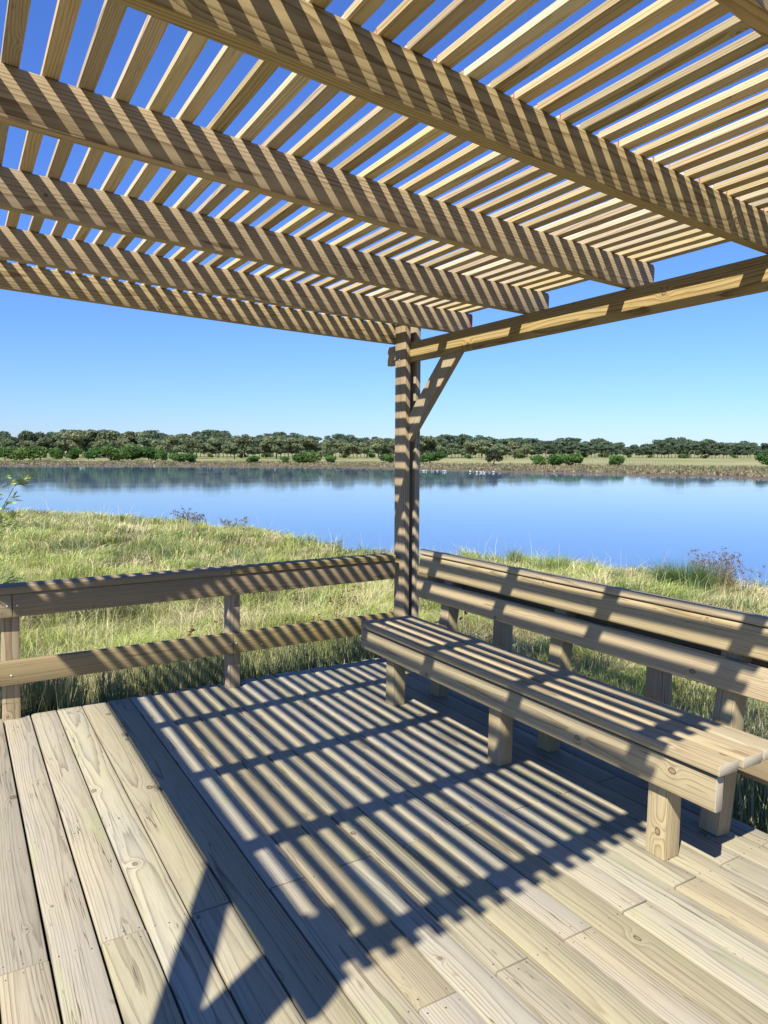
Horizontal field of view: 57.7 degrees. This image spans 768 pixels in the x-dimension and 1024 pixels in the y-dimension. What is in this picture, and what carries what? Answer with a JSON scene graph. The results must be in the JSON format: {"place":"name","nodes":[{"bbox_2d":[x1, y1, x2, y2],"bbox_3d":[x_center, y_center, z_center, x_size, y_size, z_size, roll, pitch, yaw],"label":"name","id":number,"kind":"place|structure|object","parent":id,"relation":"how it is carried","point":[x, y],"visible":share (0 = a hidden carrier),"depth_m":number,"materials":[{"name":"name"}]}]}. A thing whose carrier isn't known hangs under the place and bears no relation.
{"place":"outdoors","nodes":[
{"label":"outdoors","id":0,"kind":"place"},
{"bbox_2d":[0,497,767,833],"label":"grass","id":1,"kind":"structure","parent":0,"point":[86,549],"depth_m":9.37,"materials":[{"name":"plant"}]},
{"bbox_2d":[0,466,767,588],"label":"water","id":2,"kind":"structure","parent":0,"point":[617,518],"depth_m":39.37,"materials":[{"name":"blue liquid"}]},
{"bbox_2d":[0,451,767,1023],"bbox_3d":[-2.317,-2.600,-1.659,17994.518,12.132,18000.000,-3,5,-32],"label":"ground","id":3,"kind":"structure","parent":0,"point":[672,459],"depth_m":208.99,"materials":[{"name":"soil"}]},
{"bbox_2d":[0,446,13,459],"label":"shrub","id":4,"kind":"object","parent":3,"relation":"on","point":[5,451],"visible":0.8,"depth_m":221.84,"materials":[{"name":"green plant"}]},
{"bbox_2d":[0,433,15,445],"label":"pine tree","id":5,"kind":"object","parent":3,"relation":"on","point":[5,436],"visible":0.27,"depth_m":289.76,"materials":[{"name":"green plant"}]},
{"bbox_2d":[0,439,16,448],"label":"gum tree","id":6,"kind":"object","parent":3,"relation":"on","point":[11,444],"visible":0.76,"depth_m":249.92,"materials":[{"name":"green plant"}]},
{"bbox_2d":[0,461,39,567],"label":"broom plant","id":7,"kind":"object","parent":3,"relation":"on","point":[9,517],"visible":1,"depth_m":4.06,"materials":[{"name":"plant"}]},
{"bbox_2d":[9,446,37,460],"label":"shrub","id":8,"kind":"object","parent":3,"relation":"on","point":[21,453],"visible":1,"depth_m":215.60,"materials":[{"name":"green plant"}]},
{"bbox_2d":[17,440,32,447],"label":"gum tree","id":9,"kind":"object","parent":3,"relation":"on","point":[22,443],"visible":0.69,"depth_m":270.91,"materials":[{"name":"green plant"}]},
{"bbox_2d":[17,430,35,447],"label":"pine tree","id":10,"kind":"object","parent":3,"relation":"on","point":[25,435],"visible":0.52,"depth_m":294.34,"materials":[{"name":"green plant"}]},
{"bbox_2d":[28,446,48,459],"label":"shrub","id":11,"kind":"object","parent":3,"relation":"on","point":[42,452],"visible":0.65,"depth_m":226.48,"materials":[{"name":"green plant"}]},
{"bbox_2d":[33,431,45,440],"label":"pine tree","id":12,"kind":"object","parent":3,"relation":"on","point":[39,435],"visible":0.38,"depth_m":299.12,"materials":[{"name":"green plant"}]},
{"bbox_2d":[34,437,57,457],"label":"gum tree","id":13,"kind":"object","parent":3,"relation":"on","point":[48,444],"visible":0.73,"depth_m":255.57,"materials":[{"name":"green plant"}]},
{"bbox_2d":[48,447,64,458],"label":"shrub","id":14,"kind":"object","parent":3,"relation":"on","point":[56,453],"visible":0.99,"depth_m":235.08,"materials":[{"name":"green plant"}]},
{"bbox_2d":[53,432,84,457],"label":"gum tree","id":15,"kind":"object","parent":3,"relation":"on","point":[56,436],"visible":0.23,"depth_m":270.71,"materials":[{"name":"green plant"}]},
{"bbox_2d":[64,447,82,459],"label":"shrub","id":16,"kind":"object","parent":3,"relation":"on","point":[73,453],"visible":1,"depth_m":236.82,"materials":[{"name":"green plant"}]},
{"bbox_2d":[61,429,88,448],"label":"gum tree","id":17,"kind":"object","parent":3,"relation":"on","point":[75,438],"visible":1,"depth_m":262.18,"materials":[{"name":"green plant"}]},
{"bbox_2d":[82,430,93,451],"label":"gum tree","id":18,"kind":"object","parent":3,"relation":"on","point":[85,447],"visible":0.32,"depth_m":279.45,"materials":[{"name":"green plant"}]},
{"bbox_2d":[84,430,99,447],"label":"gum tree","id":19,"kind":"object","parent":3,"relation":"on","point":[91,433],"visible":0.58,"depth_m":277.43,"materials":[{"name":"green plant"}]},
{"bbox_2d":[83,446,102,459],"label":"shrub","id":20,"kind":"object","parent":3,"relation":"on","point":[93,453],"visible":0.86,"depth_m":235.53,"materials":[{"name":"green plant"}]},
{"bbox_2d":[92,431,119,457],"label":"gum tree","id":21,"kind":"object","parent":3,"relation":"on","point":[104,438],"visible":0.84,"depth_m":271.57,"materials":[{"name":"green plant"}]},
{"bbox_2d":[99,444,128,460],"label":"shrub","id":22,"kind":"object","parent":3,"relation":"on","point":[113,453],"visible":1,"depth_m":221.32,"materials":[{"name":"green plant"}]},
{"bbox_2d":[116,437,136,446],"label":"gum tree","id":23,"kind":"object","parent":3,"relation":"on","point":[122,441],"visible":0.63,"depth_m":257.05,"materials":[{"name":"green plant"}]},
{"bbox_2d":[112,431,144,444],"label":"gum tree","id":24,"kind":"object","parent":3,"relation":"on","point":[131,435],"visible":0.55,"depth_m":286.37,"materials":[{"name":"green plant"}]},
{"bbox_2d":[119,444,142,459],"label":"shrub","id":25,"kind":"object","parent":3,"relation":"on","point":[135,452],"visible":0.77,"depth_m":233.51,"materials":[{"name":"green plant"}]},
{"bbox_2d":[134,431,156,457],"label":"gum tree","id":26,"kind":"object","parent":3,"relation":"on","point":[145,440],"visible":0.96,"depth_m":280.96,"materials":[{"name":"green plant"}]},
{"bbox_2d":[138,446,157,459],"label":"shrub","id":27,"kind":"object","parent":3,"relation":"on","point":[148,452],"visible":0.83,"depth_m":236.19,"materials":[{"name":"green plant"}]},
{"bbox_2d":[154,449,167,459],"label":"shrub","id":28,"kind":"object","parent":3,"relation":"on","point":[162,453],"visible":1,"depth_m":235.84,"materials":[{"name":"green plant"}]},
{"bbox_2d":[155,435,178,458],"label":"gum tree","id":29,"kind":"object","parent":3,"relation":"on","point":[168,442],"visible":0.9,"depth_m":255.84,"materials":[{"name":"green plant"}]},
{"bbox_2d":[167,453,184,461],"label":"shrub","id":30,"kind":"object","parent":3,"relation":"on","point":[178,457],"visible":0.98,"depth_m":194.78,"materials":[{"name":"green plant"}]},
{"bbox_2d":[173,433,188,452],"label":"gum tree","id":31,"kind":"object","parent":3,"relation":"on","point":[180,447],"visible":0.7,"depth_m":279.41,"materials":[{"name":"green plant"}]},
{"bbox_2d":[183,452,197,461],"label":"shrub","id":32,"kind":"object","parent":3,"relation":"on","point":[189,457],"visible":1,"depth_m":195.75,"materials":[{"name":"green plant"}]},
{"bbox_2d":[179,511,207,523],"bbox_3d":[-7.155,0.333,26.132,1.062,0.680,1.063,3,5,30],"label":"rush clump","id":33,"kind":"object","parent":3,"relation":"on","point":[194,517],"visible":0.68,"depth_m":26.03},
{"bbox_2d":[183,439,207,454],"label":"gum tree","id":34,"kind":"object","parent":3,"relation":"on","point":[197,445],"visible":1,"depth_m":275.41,"materials":[{"name":"green plant"}]},
{"bbox_2d":[193,436,207,456],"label":"pine tree","id":35,"kind":"object","parent":3,"relation":"on","point":[203,438],"visible":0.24,"depth_m":322.46,"materials":[{"name":"green plant"}]},
{"bbox_2d":[203,442,218,457],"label":"gum tree","id":36,"kind":"object","parent":3,"relation":"on","point":[211,449],"visible":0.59,"depth_m":291.74,"materials":[{"name":"green plant"}]},
{"bbox_2d":[207,438,230,457],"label":"gum tree","id":37,"kind":"object","parent":3,"relation":"on","point":[217,442],"visible":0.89,"depth_m":294.99,"materials":[{"name":"green plant"}]},
{"bbox_2d":[210,432,228,456],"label":"pine tree","id":38,"kind":"object","parent":3,"relation":"on","point":[218,435],"visible":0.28,"depth_m":324.84,"materials":[{"name":"green plant"}]},
{"bbox_2d":[221,443,231,453],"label":"gum tree","id":39,"kind":"object","parent":3,"relation":"on","point":[226,449],"visible":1,"depth_m":261.66,"materials":[{"name":"green plant"}]},
{"bbox_2d":[219,516,247,528],"bbox_3d":[-5.009,0.387,23.631,1.030,0.529,0.930,-3,5,-32],"label":"rush clump","id":40,"kind":"object","parent":3,"relation":"on","point":[223,522],"visible":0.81,"depth_m":23.47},
{"bbox_2d":[229,442,243,458],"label":"gum tree","id":41,"kind":"object","parent":3,"relation":"on","point":[235,449],"visible":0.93,"depth_m":263.39,"materials":[{"name":"green plant"}]},
{"bbox_2d":[230,435,258,457],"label":"gum tree","id":42,"kind":"object","parent":3,"relation":"on","point":[244,442],"visible":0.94,"depth_m":288.44,"materials":[{"name":"green plant"}]},
{"bbox_2d":[245,455,260,462],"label":"shrub","id":43,"kind":"object","parent":3,"relation":"on","point":[252,458],"visible":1,"depth_m":199.68,"materials":[{"name":"green plant"}]},
{"bbox_2d":[247,447,258,454],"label":"gum tree","id":44,"kind":"object","parent":3,"relation":"on","point":[253,450],"visible":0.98,"depth_m":278.19,"materials":[{"name":"green plant"}]},
{"bbox_2d":[258,442,272,458],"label":"gum tree","id":45,"kind":"object","parent":3,"relation":"on","point":[265,447],"visible":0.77,"depth_m":276.93,"materials":[{"name":"green plant"}]},
{"bbox_2d":[262,435,288,458],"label":"gum tree","id":46,"kind":"object","parent":3,"relation":"on","point":[275,443],"visible":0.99,"depth_m":270.60,"materials":[{"name":"green plant"}]},
{"bbox_2d":[283,437,299,456],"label":"gum tree","id":47,"kind":"object","parent":3,"relation":"on","point":[288,447],"visible":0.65,"depth_m":291.96,"materials":[{"name":"green plant"}]},
{"bbox_2d":[291,443,304,453],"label":"gum tree","id":48,"kind":"object","parent":3,"relation":"on","point":[299,448],"visible":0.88,"depth_m":272.49,"materials":[{"name":"green plant"}]},
{"bbox_2d":[292,450,323,462],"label":"shrub","id":49,"kind":"object","parent":3,"relation":"on","point":[301,457],"visible":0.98,"depth_m":202.01,"materials":[{"name":"green plant"}]},
{"bbox_2d":[299,436,318,452],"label":"gum tree","id":50,"kind":"object","parent":3,"relation":"on","point":[307,443],"visible":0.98,"depth_m":286.09,"materials":[{"name":"green plant"}]},
{"bbox_2d":[316,445,327,458],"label":"gum tree","id":51,"kind":"object","parent":3,"relation":"on","point":[322,449],"visible":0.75,"depth_m":288.79,"materials":[{"name":"green plant"}]},
{"bbox_2d":[325,455,336,461],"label":"shrub","id":52,"kind":"object","parent":3,"relation":"on","point":[328,458],"visible":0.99,"depth_m":203.12,"materials":[{"name":"green plant"}]},
{"bbox_2d":[320,440,344,455],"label":"gum tree","id":53,"kind":"object","parent":3,"relation":"on","point":[332,445],"visible":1,"depth_m":270.15,"materials":[{"name":"green plant"}]},
{"bbox_2d":[329,585,361,618],"bbox_3d":[-0.463,1.196,8.321,0.383,0.627,0.402,0,5,-5],"label":"dock plant","id":54,"kind":"object","parent":3,"relation":"on","point":[342,599],"visible":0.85,"depth_m":8.36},
{"bbox_2d":[344,442,367,458],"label":"gum tree","id":55,"kind":"object","parent":3,"relation":"on","point":[355,447],"visible":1,"depth_m":282.92,"materials":[{"name":"green plant"}]},
{"bbox_2d":[358,440,373,457],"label":"gum tree","id":56,"kind":"object","parent":3,"relation":"on","point":[365,449],"visible":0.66,"depth_m":299.20,"materials":[{"name":"green plant"}]},
{"bbox_2d":[369,437,386,457],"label":"gum tree","id":57,"kind":"object","parent":3,"relation":"on","point":[379,445],"visible":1,"depth_m":286.48,"materials":[{"name":"green plant"}]},
{"bbox_2d":[0,657,767,1023],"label":"wooden deck","id":58,"kind":"structure","parent":3,"relation":"on","point":[344,843],"depth_m":2.65,"materials":[{"name":"brown wood"}]},
{"bbox_2d":[0,553,395,779],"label":"railing","id":59,"kind":"object","parent":58,"relation":"on","point":[231,583],"visible":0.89,"depth_m":4.51,"materials":[{"name":"brown wood"}]},
{"bbox_2d":[0,0,767,617],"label":"pergola","id":60,"kind":"object","parent":58,"relation":"on","point":[510,264],"visible":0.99,"depth_m":2.47,"materials":[{"name":"brown wood"}]},
{"bbox_2d":[361,549,767,860],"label":"bench","id":61,"kind":"object","parent":58,"relation":"on","point":[671,755],"visible":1,"depth_m":3.28,"materials":[{"name":"brown wood"}]},
{"bbox_2d":[417,565,767,785],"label":"railing","id":62,"kind":"object","parent":58,"relation":"on","point":[658,686],"visible":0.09,"depth_m":3.49,"materials":[{"name":"brown wood"}]},
{"bbox_2d":[0,460,767,476],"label":"marsh reeds","id":63,"kind":"object","parent":3,"relation":"on","point":[737,470],"visible":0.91,"depth_m":155.25,"materials":[{"name":"brown plant"}]},
{"bbox_2d":[378,453,394,462],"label":"shrub","id":64,"kind":"object","parent":3,"relation":"on","point":[390,458],"visible":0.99,"depth_m":203.81,"materials":[{"name":"green plant"}]},
{"bbox_2d":[420,435,435,454],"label":"gum tree","id":65,"kind":"object","parent":3,"relation":"on","point":[427,440],"visible":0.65,"depth_m":299.27,"materials":[{"name":"green plant"}]},
{"bbox_2d":[425,442,441,452],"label":"gum tree","id":66,"kind":"object","parent":3,"relation":"on","point":[432,447],"visible":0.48,"depth_m":303.17,"materials":[{"name":"green plant"}]},
{"bbox_2d":[420,451,447,462],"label":"shrub","id":67,"kind":"object","parent":3,"relation":"on","point":[432,456],"visible":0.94,"depth_m":202.14,"materials":[{"name":"green plant"}]},
{"bbox_2d":[437,434,452,452],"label":"pine tree","id":68,"kind":"object","parent":3,"relation":"on","point":[446,436],"visible":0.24,"depth_m":346.47,"materials":[{"name":"green plant"}]},
{"bbox_2d":[445,443,457,457],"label":"gum tree","id":69,"kind":"object","parent":3,"relation":"on","point":[451,447],"visible":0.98,"depth_m":300.91,"materials":[{"name":"green plant"}]},
{"bbox_2d":[455,433,469,457],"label":"tree","id":70,"kind":"object","parent":3,"relation":"on","point":[460,439],"visible":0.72,"depth_m":335.01,"materials":[{"name":"green plant"}]},
{"bbox_2d":[464,441,477,458],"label":"gum tree","id":71,"kind":"object","parent":3,"relation":"on","point":[470,447],"visible":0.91,"depth_m":274.29,"materials":[{"name":"green plant"}]},
{"bbox_2d":[474,439,492,458],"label":"gum tree","id":72,"kind":"object","parent":3,"relation":"on","point":[484,445],"visible":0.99,"depth_m":270.90,"materials":[{"name":"green plant"}]},
{"bbox_2d":[485,449,503,465],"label":"leafy tree","id":73,"kind":"object","parent":3,"relation":"on","point":[492,454],"visible":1,"depth_m":167.07,"materials":[{"name":"plant"}]},
{"bbox_2d":[490,443,506,458],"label":"gum tree","id":74,"kind":"object","parent":3,"relation":"on","point":[498,447],"visible":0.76,"depth_m":267.35,"materials":[{"name":"green plant"}]},
{"bbox_2d":[502,446,513,458],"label":"gum tree","id":75,"kind":"object","parent":3,"relation":"on","point":[507,450],"visible":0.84,"depth_m":277.15,"materials":[{"name":"green plant"}]},
{"bbox_2d":[507,441,522,458],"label":"gum tree","id":76,"kind":"object","parent":3,"relation":"on","point":[516,449],"visible":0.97,"depth_m":280.66,"materials":[{"name":"green plant"}]},
{"bbox_2d":[521,443,534,458],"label":"gum tree","id":77,"kind":"object","parent":3,"relation":"on","point":[527,448],"visible":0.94,"depth_m":288.80,"materials":[{"name":"green plant"}]},
{"bbox_2d":[529,454,544,464],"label":"shrub","id":78,"kind":"object","parent":3,"relation":"on","point":[537,459],"visible":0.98,"depth_m":169.12,"materials":[{"name":"green plant"}]},
{"bbox_2d":[533,442,543,454],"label":"pine tree","id":79,"kind":"object","parent":3,"relation":"on","point":[539,444],"visible":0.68,"depth_m":411.78,"materials":[{"name":"green plant"}]},
{"bbox_2d":[516,550,574,571],"bbox_3d":[3.529,1.087,15.268,1.608,0.574,1.693,-3,5,-32],"label":"grass tussock","id":80,"kind":"object","parent":3,"relation":"on","point":[550,565],"depth_m":15.11,"materials":[{"name":"plant"}]},
{"bbox_2d":[541,444,551,457],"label":"pine tree","id":81,"kind":"object","parent":3,"relation":"on","point":[545,447],"visible":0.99,"depth_m":333.05,"materials":[{"name":"green plant"}]},
{"bbox_2d":[541,441,557,454],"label":"pine tree","id":82,"kind":"object","parent":3,"relation":"on","point":[549,451],"visible":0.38,"depth_m":400.50,"materials":[{"name":"green plant"}]},
{"bbox_2d":[543,452,567,465],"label":"shrub","id":83,"kind":"object","parent":3,"relation":"on","point":[554,459],"visible":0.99,"depth_m":168.29,"materials":[{"name":"green plant"}]},
{"bbox_2d":[563,437,579,453],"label":"pine tree","id":84,"kind":"object","parent":3,"relation":"on","point":[566,442],"visible":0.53,"depth_m":393.75,"materials":[{"name":"green plant"}]},
{"bbox_2d":[561,453,583,464],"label":"shrub","id":85,"kind":"object","parent":3,"relation":"on","point":[573,458],"visible":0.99,"depth_m":168.00,"materials":[{"name":"green plant"}]},
{"bbox_2d":[582,441,593,451],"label":"pine tree","id":86,"kind":"object","parent":3,"relation":"on","point":[587,443],"visible":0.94,"depth_m":349.40,"materials":[{"name":"green plant"}]},
{"bbox_2d":[599,441,609,457],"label":"pine tree","id":87,"kind":"object","parent":3,"relation":"on","point":[602,447],"visible":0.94,"depth_m":352.91,"materials":[{"name":"green plant"}]},
{"bbox_2d":[608,454,624,464],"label":"shrub","id":88,"kind":"object","parent":3,"relation":"on","point":[616,459],"visible":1,"depth_m":164.54,"materials":[{"name":"green plant"}]},
{"bbox_2d":[583,459,673,463],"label":"field fence","id":89,"kind":"object","parent":3,"relation":"on","point":[632,461],"visible":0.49,"depth_m":192.51,"materials":[{"name":"brown wood"}]},
{"bbox_2d":[588,661,680,701],"bbox_3d":[1.855,1.475,5.397,0.800,0.637,0.872,-3,5,-32],"label":"grass tussock","id":90,"kind":"object","parent":3,"relation":"on","point":[639,688],"depth_m":5.52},
{"bbox_2d":[655,441,666,450],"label":"pine tree","id":91,"kind":"object","parent":3,"relation":"on","point":[660,445],"visible":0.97,"depth_m":324.50,"materials":[{"name":"green plant"}]},
{"bbox_2d":[653,440,670,457],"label":"pine tree","id":92,"kind":"object","parent":3,"relation":"on","point":[663,452],"visible":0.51,"depth_m":379.75,"materials":[{"name":"green plant"}]},
{"bbox_2d":[665,437,674,457],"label":"pine tree","id":93,"kind":"object","parent":3,"relation":"on","point":[671,440],"visible":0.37,"depth_m":383.20,"materials":[{"name":"green plant"}]},
{"bbox_2d":[669,445,680,458],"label":"pine tree","id":94,"kind":"object","parent":3,"relation":"on","point":[674,448],"visible":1,"depth_m":321.09,"materials":[{"name":"green plant"}]},
{"bbox_2d":[675,437,692,455],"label":"pine tree","id":95,"kind":"object","parent":3,"relation":"on","point":[683,440],"visible":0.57,"depth_m":368.15,"materials":[{"name":"green plant"}]},
{"bbox_2d":[636,551,732,593],"bbox_3d":[5.233,1.103,12.230,2.005,0.813,2.122,-3,5,-32],"label":"grass tussock","id":96,"kind":"object","parent":3,"relation":"on","point":[693,574],"depth_m":12.11,"materials":[{"name":"plant"}]},
{"bbox_2d":[689,443,699,458],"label":"pine tree","id":97,"kind":"object","parent":3,"relation":"on","point":[695,448],"visible":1,"depth_m":311.42,"materials":[{"name":"green plant"}]},
{"bbox_2d":[698,441,709,452],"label":"pine tree","id":98,"kind":"object","parent":3,"relation":"on","point":[701,446],"visible":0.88,"depth_m":316.07,"materials":[{"name":"green plant"}]},
{"bbox_2d":[703,440,719,453],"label":"pine tree","id":99,"kind":"object","parent":3,"relation":"on","point":[716,451],"visible":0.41,"depth_m":365.56,"materials":[{"name":"green plant"}]},
{"bbox_2d":[688,546,744,592],"bbox_3d":[6.126,1.080,12.922,0.999,0.843,1.142,1,5,5],"label":"rush clump","id":100,"kind":"object","parent":3,"relation":"on","point":[726,569],"visible":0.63,"depth_m":12.77,"materials":[{"name":"plant"}]},
{"bbox_2d":[719,443,732,457],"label":"pine tree","id":101,"kind":"object","parent":3,"relation":"on","point":[727,446],"visible":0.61,"depth_m":365.61,"materials":[{"name":"green plant"}]},
{"bbox_2d":[728,443,746,455],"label":"pine tree","id":102,"kind":"object","parent":3,"relation":"on","point":[741,448],"visible":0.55,"depth_m":354.70,"materials":[{"name":"green plant"}]},
{"bbox_2d":[714,561,765,596],"bbox_3d":[6.368,1.240,12.600,0.734,0.758,0.765,1,5,10],"label":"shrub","id":103,"kind":"object","parent":3,"relation":"on","point":[735,569],"visible":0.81,"depth_m":12.55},
{"bbox_2d":[744,445,755,455],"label":"pine tree","id":104,"kind":"object","parent":3,"relation":"on","point":[749,448],"visible":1,"depth_m":306.69,"materials":[{"name":"green plant"}]},
{"bbox_2d":[754,453,767,464],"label":"shrub","id":105,"kind":"object","parent":3,"relation":"on","point":[761,457],"visible":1,"depth_m":153.43,"materials":[{"name":"green plant"}]},
{"bbox_2d":[0,0,767,453],"label":"sky","id":106,"kind":"structure","parent":0,"point":[698,373],"materials":[{"name":"blue"}]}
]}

